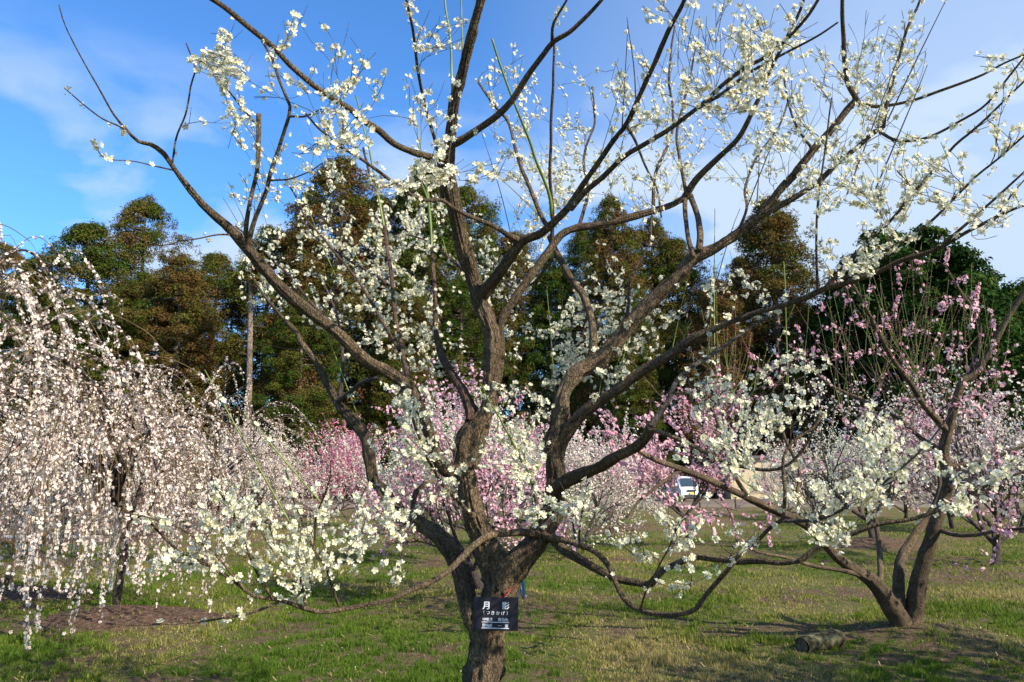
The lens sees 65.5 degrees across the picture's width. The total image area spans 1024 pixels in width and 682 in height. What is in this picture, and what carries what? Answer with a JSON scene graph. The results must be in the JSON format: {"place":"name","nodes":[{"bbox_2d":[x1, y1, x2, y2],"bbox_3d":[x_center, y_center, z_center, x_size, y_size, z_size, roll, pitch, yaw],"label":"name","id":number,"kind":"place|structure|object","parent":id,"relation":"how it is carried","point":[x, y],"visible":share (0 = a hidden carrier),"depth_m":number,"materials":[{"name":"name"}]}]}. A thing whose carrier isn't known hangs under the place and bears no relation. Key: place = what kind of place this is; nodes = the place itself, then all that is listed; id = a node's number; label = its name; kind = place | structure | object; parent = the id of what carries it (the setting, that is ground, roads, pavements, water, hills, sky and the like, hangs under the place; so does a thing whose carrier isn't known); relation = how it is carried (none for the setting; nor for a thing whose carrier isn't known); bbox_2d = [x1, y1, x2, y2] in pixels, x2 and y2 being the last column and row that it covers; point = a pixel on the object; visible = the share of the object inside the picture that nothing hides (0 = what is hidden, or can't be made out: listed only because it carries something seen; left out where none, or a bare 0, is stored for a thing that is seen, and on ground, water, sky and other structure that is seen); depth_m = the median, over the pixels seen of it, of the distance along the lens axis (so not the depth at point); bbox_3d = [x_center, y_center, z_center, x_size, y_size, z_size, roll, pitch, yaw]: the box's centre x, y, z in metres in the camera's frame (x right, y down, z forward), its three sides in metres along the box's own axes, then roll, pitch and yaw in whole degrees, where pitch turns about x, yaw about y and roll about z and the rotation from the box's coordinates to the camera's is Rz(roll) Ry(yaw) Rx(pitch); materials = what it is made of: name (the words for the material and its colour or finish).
{"place":"outdoors","nodes":[
{"label":"outdoors","id":0,"kind":"place"},
{"bbox_2d":[0,481,1023,681],"bbox_3d":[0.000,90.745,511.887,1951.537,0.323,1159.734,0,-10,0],"label":"ground","id":1,"kind":"structure","parent":0,"point":[149,614],"depth_m":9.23,"materials":[{"name":"green plant"}]},
{"bbox_2d":[0,571,12,585],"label":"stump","id":2,"kind":"object","parent":1,"relation":"on","point":[9,577],"visible":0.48,"depth_m":11.48,"materials":[{"name":"brown wood"}]},
{"bbox_2d":[0,241,30,422],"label":"cedar tree","id":3,"kind":"object","parent":1,"relation":"on","point":[4,249],"visible":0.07,"depth_m":81.59,"materials":[{"name":"green plant"}]},
{"bbox_2d":[0,425,63,534],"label":"plum tree","id":4,"kind":"object","parent":1,"relation":"on","point":[12,532],"visible":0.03,"depth_m":22.70,"materials":[{"name":"white plant"}]},
{"bbox_2d":[0,258,83,425],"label":"cedar tree","id":5,"kind":"object","parent":1,"relation":"on","point":[11,342],"visible":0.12,"depth_m":75.62,"materials":[{"name":"green plant"}]},
{"bbox_2d":[0,497,88,582],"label":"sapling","id":6,"kind":"object","parent":1,"relation":"on","point":[12,542],"visible":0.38,"depth_m":11.87,"materials":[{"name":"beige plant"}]},
{"bbox_2d":[45,489,52,544],"bbox_3d":[-11.006,4.229,18.920,0.070,1.410,0.059,-4,-11,22],"label":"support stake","id":7,"kind":"object","parent":1,"relation":"on","point":[49,514],"visible":0.29,"depth_m":18.92,"materials":[{"name":"brown wood"}]},
{"bbox_2d":[1,535,102,539],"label":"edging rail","id":8,"kind":"object","parent":1,"relation":"on","point":[10,537],"visible":0.2,"depth_m":20.24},
{"bbox_2d":[4,298,109,473],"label":"cedar tree","id":9,"kind":"object","parent":1,"relation":"on","point":[57,325],"visible":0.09,"depth_m":73.11,"materials":[{"name":"green plant"}]},
{"bbox_2d":[27,460,93,528],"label":"plum tree","id":10,"kind":"object","parent":1,"relation":"on","point":[63,498],"visible":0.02,"depth_m":25.68,"materials":[{"name":"white plant"}]},
{"bbox_2d":[0,388,133,559],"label":"plum tree","id":11,"kind":"object","parent":1,"relation":"on","point":[12,491],"visible":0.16,"depth_m":14.76,"materials":[{"name":"white plant"}]},
{"bbox_2d":[0,218,164,479],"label":"cedar tree","id":12,"kind":"object","parent":1,"relation":"on","point":[83,234],"visible":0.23,"depth_m":76.63,"materials":[{"name":"green plant"}]},
{"bbox_2d":[0,362,216,554],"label":"weeping plum tree","id":13,"kind":"object","parent":1,"relation":"on","point":[66,515],"visible":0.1,"depth_m":17.61,"materials":[{"name":"white plant"}]},
{"bbox_2d":[109,449,122,592],"bbox_3d":[-5.400,2.490,10.865,0.062,2.008,0.052,0,-10,0],"label":"support stake","id":14,"kind":"object","parent":1,"relation":"on","point":[111,578],"visible":0.39,"depth_m":10.77,"materials":[{"name":"brown wood"}]},
{"bbox_2d":[0,221,233,622],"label":"weeping plum tree","id":15,"kind":"object","parent":1,"relation":"on","point":[29,300],"visible":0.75,"depth_m":8.63,"materials":[{"name":"white plant"}]},
{"bbox_2d":[50,271,196,481],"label":"cedar tree","id":16,"kind":"object","parent":1,"relation":"on","point":[126,293],"visible":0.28,"depth_m":72.28,"materials":[{"name":"green plant"}]},
{"bbox_2d":[0,481,272,508],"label":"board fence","id":17,"kind":"object","parent":1,"relation":"on","point":[163,499],"visible":0.03,"depth_m":43.17,"materials":[{"name":"brown wood"}]},
{"bbox_2d":[79,422,198,518],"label":"plum tree","id":18,"kind":"object","parent":1,"relation":"on","point":[151,482],"visible":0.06,"depth_m":28.46,"materials":[{"name":"white plant"}]},
{"bbox_2d":[85,193,202,419],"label":"cedar tree","id":19,"kind":"object","parent":1,"relation":"on","point":[150,209],"visible":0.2,"depth_m":83.70,"materials":[{"name":"green plant"}]},
{"bbox_2d":[0,332,292,649],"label":"weeping plum tree","id":20,"kind":"object","parent":1,"relation":"on","point":[107,431],"visible":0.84,"depth_m":8.60,"materials":[{"name":"white plant"}]},
{"bbox_2d":[114,252,238,495],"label":"cedar tree","id":21,"kind":"object","parent":1,"relation":"on","point":[188,282],"visible":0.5,"depth_m":72.03,"materials":[{"name":"green plant"}]},
{"bbox_2d":[124,423,248,535],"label":"plum tree","id":22,"kind":"object","parent":1,"relation":"on","point":[183,532],"visible":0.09,"depth_m":21.98,"materials":[{"name":"white plant"}]},
{"bbox_2d":[161,424,261,515],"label":"plum tree","id":23,"kind":"object","parent":1,"relation":"on","point":[218,508],"visible":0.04,"depth_m":33.88,"materials":[{"name":"white plant"}]},
{"bbox_2d":[165,252,267,495],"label":"cedar tree","id":24,"kind":"object","parent":1,"relation":"on","point":[219,259],"visible":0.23,"depth_m":79.04,"materials":[{"name":"green plant"}]},
{"bbox_2d":[60,356,381,568],"bbox_3d":[-5.589,2.313,14.821,5.219,3.754,5.689,-7,-12,34],"label":"weeping plum tree","id":25,"kind":"object","parent":1,"relation":"on","point":[263,453],"visible":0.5,"depth_m":14.74,"materials":[{"name":"white plant"}]},
{"bbox_2d":[227,253,277,481],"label":"cedar tree","id":26,"kind":"object","parent":1,"relation":"on","point":[250,325],"visible":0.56,"depth_m":67.89,"materials":[{"name":"plant"}]},
{"bbox_2d":[180,224,325,480],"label":"cedar tree","id":27,"kind":"object","parent":1,"relation":"on","point":[234,290],"visible":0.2,"depth_m":77.98,"materials":[{"name":"green plant"}]},
{"bbox_2d":[226,437,310,527],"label":"plum tree","id":28,"kind":"object","parent":1,"relation":"on","point":[262,493],"visible":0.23,"depth_m":25.72,"materials":[{"name":"white plant"}]},
{"bbox_2d":[223,405,337,525],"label":"plum tree","id":29,"kind":"object","parent":1,"relation":"on","point":[294,483],"visible":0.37,"depth_m":24.69,"materials":[{"name":"white plant"}]},
{"bbox_2d":[228,213,355,491],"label":"cedar tree","id":30,"kind":"object","parent":1,"relation":"on","point":[291,242],"visible":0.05,"depth_m":86.89,"materials":[{"name":"green plant"}]},
{"bbox_2d":[221,294,363,498],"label":"cedar tree","id":31,"kind":"object","parent":1,"relation":"on","point":[281,332],"visible":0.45,"depth_m":68.76,"materials":[{"name":"green plant"}]},
{"bbox_2d":[220,154,415,498],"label":"cedar tree","id":32,"kind":"object","parent":1,"relation":"on","point":[355,203],"visible":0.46,"depth_m":76.23,"materials":[{"name":"green plant"}]},
{"bbox_2d":[281,413,388,526],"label":"plum tree","id":33,"kind":"object","parent":1,"relation":"on","point":[346,460],"visible":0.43,"depth_m":26.51,"materials":[{"name":"pink plant"}]},
{"bbox_2d":[297,420,388,515],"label":"plum tree","id":34,"kind":"object","parent":1,"relation":"on","point":[357,469],"visible":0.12,"depth_m":32.96,"materials":[{"name":"pink plant"}]},
{"bbox_2d":[339,430,430,533],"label":"plum tree","id":35,"kind":"object","parent":1,"relation":"on","point":[385,477],"visible":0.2,"depth_m":22.67,"materials":[{"name":"pink plant"}]},
{"bbox_2d":[316,193,456,433],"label":"cedar tree","id":36,"kind":"object","parent":1,"relation":"on","point":[394,229],"visible":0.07,"depth_m":82.18,"materials":[{"name":"green plant"}]},
{"bbox_2d":[337,274,456,496],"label":"cedar tree","id":37,"kind":"object","parent":1,"relation":"on","point":[392,361],"visible":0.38,"depth_m":71.46,"materials":[{"name":"green plant"}]},
{"bbox_2d":[331,160,510,496],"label":"cedar tree","id":38,"kind":"object","parent":1,"relation":"on","point":[440,262],"visible":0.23,"depth_m":78.58,"materials":[{"name":"green plant"}]},
{"bbox_2d":[395,439,456,520],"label":"plum tree","id":39,"kind":"object","parent":1,"relation":"on","point":[427,517],"visible":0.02,"depth_m":30.93,"materials":[{"name":"pink plant"}]},
{"bbox_2d":[358,381,508,558],"bbox_3d":[-1.304,2.395,15.062,2.789,3.529,3.608,4,-11,-24],"label":"plum tree","id":40,"kind":"object","parent":1,"relation":"on","point":[445,518],"visible":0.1,"depth_m":14.67,"materials":[{"name":"pink plant"}]},
{"bbox_2d":[340,357,589,589],"bbox_3d":[-0.699,1.609,9.994,2.789,3.217,3.450,2,-10,-12],"label":"plum tree","id":41,"kind":"object","parent":1,"relation":"on","point":[483,486],"visible":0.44,"depth_m":10.37,"materials":[{"name":"pink plant"}]},
{"bbox_2d":[413,273,518,493],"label":"cedar tree","id":42,"kind":"object","parent":1,"relation":"on","point":[459,283],"visible":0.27,"depth_m":74.89,"materials":[{"name":"green plant"}]},
{"bbox_2d":[408,184,549,492],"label":"cedar tree","id":43,"kind":"object","parent":1,"relation":"on","point":[472,208],"visible":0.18,"depth_m":84.03,"materials":[{"name":"green plant"}]},
{"bbox_2d":[0,291,1023,494],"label":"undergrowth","id":44,"kind":"object","parent":1,"relation":"on","point":[517,394],"visible":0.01,"depth_m":96.26,"materials":[{"name":"plant"}]},
{"bbox_2d":[1,563,1022,679],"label":"fallen petals","id":45,"kind":"object","parent":1,"relation":"on","point":[526,646],"visible":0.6,"depth_m":7.80,"materials":[{"name":"white plant"}]},
{"bbox_2d":[3,538,1023,681],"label":"dry straw","id":46,"kind":"object","parent":1,"relation":"on","point":[533,629],"visible":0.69,"depth_m":7.35,"materials":[{"name":"beige plant"}]},
{"bbox_2d":[489,428,542,526],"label":"plum tree","id":47,"kind":"object","parent":1,"relation":"on","point":[516,496],"visible":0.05,"depth_m":25.98,"materials":[{"name":"pink plant"}]},
{"bbox_2d":[464,227,571,495],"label":"cedar tree","id":48,"kind":"object","parent":1,"relation":"on","point":[523,306],"visible":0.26,"depth_m":81.39,"materials":[{"name":"green plant"}]},
{"bbox_2d":[461,405,613,546],"bbox_3d":[0.413,3.066,18.363,4.232,3.570,3.432,-3,-10,18],"label":"plum tree","id":49,"kind":"object","parent":1,"relation":"on","point":[568,525],"visible":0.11,"depth_m":17.79,"materials":[{"name":"pink plant"}]},
{"bbox_2d":[58,0,1023,681],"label":"plum tree","id":50,"kind":"object","parent":1,"relation":"on","point":[502,570],"visible":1,"depth_m":3.48,"materials":[{"name":"white plant"}]},
{"bbox_2d":[473,585,517,630],"bbox_3d":[-0.072,1.240,3.712,0.206,0.196,0.086,0,-14,3],"label":"name board","id":51,"kind":"object","parent":50,"relation":"hanging from","point":[496,613],"visible":1,"depth_m":3.67,"materials":[{"name":"black metal"}]},
{"bbox_2d":[516,580,525,601],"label":"marking tapes","id":52,"kind":"object","parent":50,"relation":"hanging from","point":[523,587],"visible":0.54,"depth_m":3.87,"materials":[{"name":"blue plastic"}]},
{"bbox_2d":[503,427,591,510],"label":"plum tree","id":53,"kind":"object","parent":1,"relation":"on","point":[544,466],"visible":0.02,"depth_m":32.97,"materials":[{"name":"pink plant"}]},
{"bbox_2d":[512,253,600,494],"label":"cedar tree","id":54,"kind":"object","parent":1,"relation":"on","point":[555,282],"visible":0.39,"depth_m":80.17,"materials":[{"name":"green plant"}]},
{"bbox_2d":[526,424,612,527],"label":"plum tree","id":55,"kind":"object","parent":1,"relation":"on","point":[586,480],"visible":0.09,"depth_m":24.65,"materials":[{"name":"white plant"}]},
{"bbox_2d":[535,230,619,436],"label":"cedar tree","id":56,"kind":"object","parent":1,"relation":"on","point":[574,257],"visible":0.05,"depth_m":87.71,"materials":[{"name":"green plant"}]},
{"bbox_2d":[517,408,668,551],"bbox_3d":[1.498,2.848,16.136,3.342,3.269,2.584,3,-10,-17],"label":"plum tree","id":57,"kind":"object","parent":1,"relation":"on","point":[606,474],"visible":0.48,"depth_m":15.81,"materials":[{"name":"plant"}]},
{"bbox_2d":[559,471,657,538],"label":"plum tree","id":58,"kind":"object","parent":1,"relation":"on","point":[643,506],"visible":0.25,"depth_m":21.01,"materials":[{"name":"white plant"}]},
{"bbox_2d":[552,192,667,463],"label":"cedar tree","id":59,"kind":"object","parent":1,"relation":"on","point":[622,238],"visible":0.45,"depth_m":78.46,"materials":[{"name":"green plant"}]},
{"bbox_2d":[569,426,674,520],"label":"plum tree","id":60,"kind":"object","parent":1,"relation":"on","point":[647,507],"visible":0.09,"depth_m":28.38,"materials":[{"name":"plant"}]},
{"bbox_2d":[583,468,688,498],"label":"wooden shed","id":61,"kind":"structure","parent":1,"relation":"on","point":[674,470],"depth_m":64.42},
{"bbox_2d":[592,301,688,467],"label":"cedar tree","id":62,"kind":"object","parent":1,"relation":"on","point":[654,381],"visible":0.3,"depth_m":72.31,"materials":[{"name":"green plant"}]},
{"bbox_2d":[595,216,715,495],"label":"cedar tree","id":63,"kind":"object","parent":1,"relation":"on","point":[659,234],"visible":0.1,"depth_m":82.25,"materials":[{"name":"green plant"}]},
{"bbox_2d":[568,387,752,544],"bbox_3d":[3.529,2.857,17.986,3.717,3.700,3.857,-5,-11,27],"label":"plum tree","id":64,"kind":"object","parent":1,"relation":"on","point":[654,469],"visible":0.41,"depth_m":18.09,"materials":[{"name":"pink plant"}]},
{"bbox_2d":[626,234,737,494],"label":"cedar tree","id":65,"kind":"object","parent":1,"relation":"on","point":[664,254],"visible":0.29,"depth_m":79.98,"materials":[{"name":"green plant"}]},
{"bbox_2d":[659,277,774,497],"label":"cedar tree","id":66,"kind":"object","parent":1,"relation":"on","point":[722,305],"visible":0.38,"depth_m":71.31,"materials":[{"name":"green plant"}]},
{"bbox_2d":[709,253,800,454],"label":"cedar tree","id":67,"kind":"object","parent":1,"relation":"on","point":[736,260],"visible":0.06,"depth_m":82.69,"materials":[{"name":"green plant"}]},
{"bbox_2d":[714,456,804,498],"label":"cream building","id":68,"kind":"structure","parent":1,"relation":"on","point":[745,477],"depth_m":65.06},
{"bbox_2d":[712,193,857,497],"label":"cedar tree","id":69,"kind":"object","parent":1,"relation":"on","point":[761,238],"visible":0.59,"depth_m":75.12,"materials":[{"name":"green plant"}]},
{"bbox_2d":[747,440,836,510],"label":"plum tree","id":70,"kind":"object","parent":1,"relation":"on","point":[774,486],"visible":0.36,"depth_m":33.74,"materials":[{"name":"white plant"}]},
{"bbox_2d":[588,221,1023,626],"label":"plum tree","id":71,"kind":"object","parent":1,"relation":"on","point":[898,608],"visible":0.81,"depth_m":7.63,"materials":[{"name":"pink plant"}]},
{"bbox_2d":[942,454,970,485],"bbox_3d":[4.168,1.200,7.480,0.223,0.314,0.049,-1,-14,6],"label":"name board","id":72,"kind":"object","parent":71,"relation":"hanging from","point":[952,481],"visible":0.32,"depth_m":7.43,"materials":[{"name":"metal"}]},
{"bbox_2d":[754,294,858,493],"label":"cedar tree","id":73,"kind":"object","parent":1,"relation":"on","point":[774,356],"visible":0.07,"depth_m":77.09,"materials":[{"name":"green plant"}]},
{"bbox_2d":[765,415,865,521],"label":"plum tree","id":74,"kind":"object","parent":1,"relation":"on","point":[809,478],"visible":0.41,"depth_m":29.86,"materials":[{"name":"white plant"}]},
{"bbox_2d":[795,629,845,652],"bbox_3d":[2.892,2.814,7.449,0.512,0.197,0.183,5,-11,-26],"label":"log","id":75,"kind":"object","parent":1,"relation":"on","point":[820,640],"visible":0.88,"depth_m":7.38,"materials":[{"name":"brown wood"}]},
{"bbox_2d":[761,355,938,540],"bbox_3d":[7.733,2.533,18.185,4.476,4.370,3.501,-2,-10,11],"label":"plum tree","id":76,"kind":"object","parent":1,"relation":"on","point":[871,533],"visible":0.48,"depth_m":17.99,"materials":[{"name":"white plant"}]},
{"bbox_2d":[786,290,927,489],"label":"evergreen tree","id":77,"kind":"object","parent":1,"relation":"on","point":[842,359],"visible":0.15,"depth_m":70.81,"materials":[{"name":"green plant"}]},
{"bbox_2d":[821,429,900,513],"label":"plum tree","id":78,"kind":"object","parent":1,"relation":"on","point":[845,482],"visible":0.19,"depth_m":37.12,"materials":[{"name":"white plant"}]},
{"bbox_2d":[856,420,936,517],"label":"plum tree","id":79,"kind":"object","parent":1,"relation":"on","point":[906,507],"visible":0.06,"depth_m":31.00,"materials":[{"name":"white plant"}]},
{"bbox_2d":[802,223,1023,498],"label":"evergreen tree","id":80,"kind":"object","parent":1,"relation":"on","point":[960,262],"visible":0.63,"depth_m":64.48,"materials":[{"name":"green plant"}]},
{"bbox_2d":[851,349,1023,565],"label":"plum tree","id":81,"kind":"object","parent":1,"relation":"on","point":[993,539],"visible":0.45,"depth_m":14.88,"materials":[{"name":"pink plant"}]},
{"bbox_2d":[870,269,1023,487],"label":"evergreen tree","id":82,"kind":"object","parent":1,"relation":"on","point":[1016,360],"visible":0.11,"depth_m":66.54,"materials":[{"name":"green plant"}]},
{"bbox_2d":[881,385,1016,528],"bbox_3d":[14.470,3.970,26.825,4.938,4.829,3.817,4,-11,-23],"label":"plum tree","id":83,"kind":"object","parent":1,"relation":"on","point":[949,516],"visible":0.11,"depth_m":26.30,"materials":[{"name":"pink plant"}]},
{"bbox_2d":[924,386,1023,532],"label":"plum tree","id":84,"kind":"object","parent":1,"relation":"on","point":[1014,440],"visible":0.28,"depth_m":23.60,"materials":[{"name":"white plant"}]},
{"bbox_2d":[928,263,1023,496],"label":"evergreen tree","id":85,"kind":"object","parent":1,"relation":"on","point":[1014,291],"visible":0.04,"depth_m":72.76,"materials":[{"name":"green plant"}]},
{"bbox_2d":[1006,283,1023,476],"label":"evergreen tree","id":86,"kind":"object","parent":1,"relation":"on","point":[1012,415],"depth_m":83.79,"materials":[{"name":"green plant"}]},
{"bbox_2d":[0,0,1023,480],"label":"sky","id":87,"kind":"structure","parent":0,"point":[52,177],"materials":[{"name":"blue"}]},
{"bbox_2d":[274,499,1023,503],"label":"road","id":88,"kind":"structure","parent":0,"point":[686,501],"depth_m":55.92,"materials":[{"name":"grey asphalt"}]},
{"bbox_2d":[21,504,1023,506],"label":"kerb","id":89,"kind":"structure","parent":88,"relation":"on","point":[711,505],"depth_m":45.76,"materials":[{"name":"concrete"}]},
{"bbox_2d":[663,476,700,499],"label":"van","id":90,"kind":"object","parent":88,"relation":"on","point":[685,487],"visible":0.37,"depth_m":56.42,"materials":[{"name":"white metal"}]}
]}

